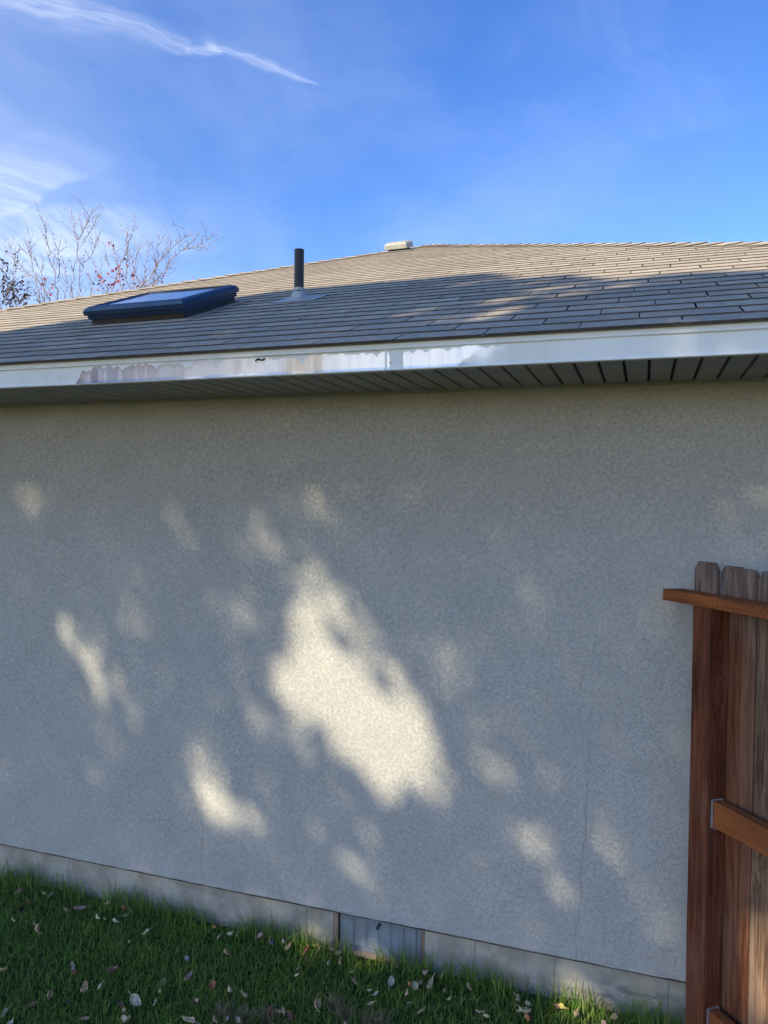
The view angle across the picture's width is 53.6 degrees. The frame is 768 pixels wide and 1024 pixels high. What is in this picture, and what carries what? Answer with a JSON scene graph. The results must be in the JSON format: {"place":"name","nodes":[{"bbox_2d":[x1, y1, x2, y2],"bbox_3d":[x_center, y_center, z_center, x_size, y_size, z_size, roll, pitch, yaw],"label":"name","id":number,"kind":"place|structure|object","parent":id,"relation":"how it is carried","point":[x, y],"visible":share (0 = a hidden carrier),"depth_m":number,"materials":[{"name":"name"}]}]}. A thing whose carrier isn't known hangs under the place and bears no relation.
{"place":"outdoors","nodes":[
{"label":"outdoors","id":0,"kind":"place"},
{"bbox_2d":[0,856,684,1023],"bbox_3d":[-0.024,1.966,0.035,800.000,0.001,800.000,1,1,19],"label":"ground","id":1,"kind":"structure","parent":0,"point":[38,988],"depth_m":3.07,"materials":[{"name":"green plant"}]},
{"bbox_2d":[1,1005,10,1017],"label":"fallen leaf","id":2,"kind":"object","parent":1,"relation":"on","point":[4,1012],"visible":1,"depth_m":2.83,"materials":[{"name":"grey plant"}]},
{"bbox_2d":[0,249,36,308],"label":"leafy tree","id":3,"kind":"object","parent":1,"relation":"on","point":[11,289],"visible":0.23,"depth_m":16.36,"materials":[{"name":"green plant"}]},
{"bbox_2d":[35,919,42,934],"bbox_3d":[-1.534,1.839,3.365,0.027,0.070,0.024,-35,-16,-15],"label":"fallen leaf","id":4,"kind":"object","parent":1,"relation":"on","point":[37,927],"visible":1,"depth_m":3.36,"materials":[{"name":"beige plant"}]},
{"bbox_2d":[47,987,52,999],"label":"fallen leaf","id":5,"kind":"object","parent":1,"relation":"on","point":[50,993],"visible":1,"depth_m":2.94,"materials":[{"name":"plant"}]},
{"bbox_2d":[2,194,103,303],"bbox_3d":[-7.134,-2.703,17.177,3.165,8.954,1.876,1,1,19],"label":"bare tree","id":6,"kind":"object","parent":1,"relation":"on","point":[42,284],"visible":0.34,"depth_m":16.99,"materials":[{"name":"brown plant"}]},
{"bbox_2d":[70,962,74,970],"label":"fallen leaf","id":7,"kind":"object","parent":1,"relation":"on","point":[72,967],"visible":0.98,"depth_m":3.11,"materials":[{"name":"grey plant"}]},
{"bbox_2d":[73,905,89,909],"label":"fallen leaf","id":8,"kind":"object","parent":1,"relation":"on","point":[78,907],"visible":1,"depth_m":3.56,"materials":[{"name":"plant"}]},
{"bbox_2d":[82,980,87,997],"bbox_3d":[-1.175,1.873,2.987,0.026,0.057,0.020,-2,-22,5],"label":"fallen leaf","id":9,"kind":"object","parent":1,"relation":"on","point":[84,985],"visible":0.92,"depth_m":2.99,"materials":[{"name":"beige plant"}]},
{"bbox_2d":[101,964,117,974],"bbox_3d":[-1.117,1.853,3.075,0.076,0.042,0.017,0,1,-35],"label":"fallen leaf","id":10,"kind":"object","parent":1,"relation":"on","point":[111,969],"visible":1,"depth_m":3.08,"materials":[{"name":"brown plant"}]},
{"bbox_2d":[117,1000,125,1007],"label":"fallen leaf","id":11,"kind":"object","parent":1,"relation":"on","point":[120,1004],"visible":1,"depth_m":2.88,"materials":[{"name":"brown plant"}]},
{"bbox_2d":[122,1015,134,1022],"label":"fallen leaf","id":12,"kind":"object","parent":1,"relation":"on","point":[125,1018],"visible":1,"depth_m":2.80,"materials":[{"name":"beige plant"}]},
{"bbox_2d":[128,991,140,1005],"bbox_3d":[-0.956,1.859,2.905,0.073,0.018,0.037,38,42,18],"label":"fallen leaf","id":13,"kind":"object","parent":1,"relation":"on","point":[134,1002],"visible":0.98,"depth_m":2.91,"materials":[{"name":"grey plant"}]},
{"bbox_2d":[83,212,226,293],"bbox_3d":[-5.318,-2.657,17.187,4.960,8.906,2.008,1,1,34],"label":"bare tree","id":14,"kind":"object","parent":1,"relation":"on","point":[132,275],"visible":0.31,"depth_m":17.25,"materials":[{"name":"brown plant"}]},
{"bbox_2d":[184,971,192,980],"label":"fallen leaf","id":15,"kind":"object","parent":1,"relation":"on","point":[188,976],"visible":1,"depth_m":3.05,"materials":[{"name":"grey plant"}]},
{"bbox_2d":[182,1016,199,1023],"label":"fallen leaf","id":16,"kind":"object","parent":1,"relation":"on","point":[189,1019],"visible":1,"depth_m":2.80,"materials":[{"name":"grey plant"}]},
{"bbox_2d":[209,977,214,990],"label":"fallen leaf","id":17,"kind":"object","parent":1,"relation":"on","point":[211,985],"visible":1,"depth_m":3.00,"materials":[{"name":"brown plant"}]},
{"bbox_2d":[284,942,290,949],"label":"fallen leaf","id":18,"kind":"object","parent":1,"relation":"on","point":[287,947],"visible":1,"depth_m":3.26,"materials":[{"name":"beige plant"}]},
{"bbox_2d":[284,1010,293,1020],"bbox_3d":[-0.347,1.873,2.818,0.031,0.027,0.080,15,-12,-29],"label":"fallen leaf","id":19,"kind":"object","parent":1,"relation":"on","point":[289,1014],"visible":1,"depth_m":2.82,"materials":[{"name":"plant"}]},
{"bbox_2d":[193,983,398,1023],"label":"grass","id":20,"kind":"structure","parent":1,"relation":"on","point":[223,1009],"depth_m":2.85,"materials":[{"name":"green plant"}]},
{"bbox_2d":[302,945,308,954],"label":"fallen leaf","id":21,"kind":"object","parent":1,"relation":"on","point":[306,949],"visible":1,"depth_m":3.23,"materials":[{"name":"plant"}]},
{"bbox_2d":[314,992,320,1011],"bbox_3d":[-0.255,1.866,2.894,0.026,0.034,0.071,-35,29,12],"label":"fallen leaf","id":22,"kind":"object","parent":1,"relation":"on","point":[317,1005],"visible":1,"depth_m":2.89,"materials":[{"name":"beige plant"}]},
{"bbox_2d":[0,240,767,1023],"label":"house","id":23,"kind":"structure","parent":1,"relation":"on","point":[332,596],"depth_m":3.17,"materials":[{"name":"paint"}]},
{"bbox_2d":[387,975,393,987],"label":"fallen leaf","id":24,"kind":"object","parent":1,"relation":"on","point":[390,981],"visible":1,"depth_m":3.05,"materials":[{"name":"grey plant"}]},
{"bbox_2d":[411,981,419,990],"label":"fallen leaf","id":25,"kind":"object","parent":1,"relation":"on","point":[413,986],"visible":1,"depth_m":3.02,"materials":[{"name":"grey plant"}]},
{"bbox_2d":[426,973,434,988],"bbox_3d":[0.189,1.868,3.027,0.016,0.035,0.074,-9,11,35],"label":"fallen leaf","id":26,"kind":"object","parent":1,"relation":"on","point":[430,983],"visible":1,"depth_m":3.01,"materials":[{"name":"beige plant"}]},
{"bbox_2d":[515,1004,530,1013],"bbox_3d":[0.519,1.878,2.872,0.069,0.031,0.018,16,17,4],"label":"fallen leaf","id":27,"kind":"object","parent":1,"relation":"on","point":[526,1010],"visible":0.97,"depth_m":2.87,"materials":[{"name":"grey plant"}]},
{"bbox_2d":[524,1012,531,1021],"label":"fallen leaf","id":28,"kind":"object","parent":1,"relation":"on","point":[526,1016],"visible":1,"depth_m":2.82,"materials":[{"name":"brown plant"}]},
{"bbox_2d":[525,1000,531,1006],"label":"fallen leaf","id":29,"kind":"object","parent":1,"relation":"on","point":[527,1003],"visible":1,"depth_m":2.90,"materials":[{"name":"grey plant"}]},
{"bbox_2d":[558,1003,568,1009],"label":"fallen leaf","id":30,"kind":"object","parent":1,"relation":"on","point":[561,1005],"visible":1,"depth_m":2.89,"materials":[{"name":"yellow plant"}]},
{"bbox_2d":[573,1007,579,1018],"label":"fallen leaf","id":31,"kind":"object","parent":1,"relation":"on","point":[576,1012],"visible":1,"depth_m":2.86,"materials":[{"name":"beige plant"}]},
{"bbox_2d":[610,1013,619,1020],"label":"fallen leaf","id":32,"kind":"object","parent":1,"relation":"on","point":[614,1016],"visible":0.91,"depth_m":2.84,"materials":[{"name":"beige plant"}]},
{"bbox_2d":[663,561,767,1023],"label":"wood fence","id":33,"kind":"object","parent":1,"relation":"on","point":[727,943],"visible":1,"depth_m":2.54,"materials":[{"name":"wood"}]},
{"bbox_2d":[0,0,767,308],"label":"sky","id":34,"kind":"structure","parent":0,"point":[327,129],"materials":[{"name":"blue"}]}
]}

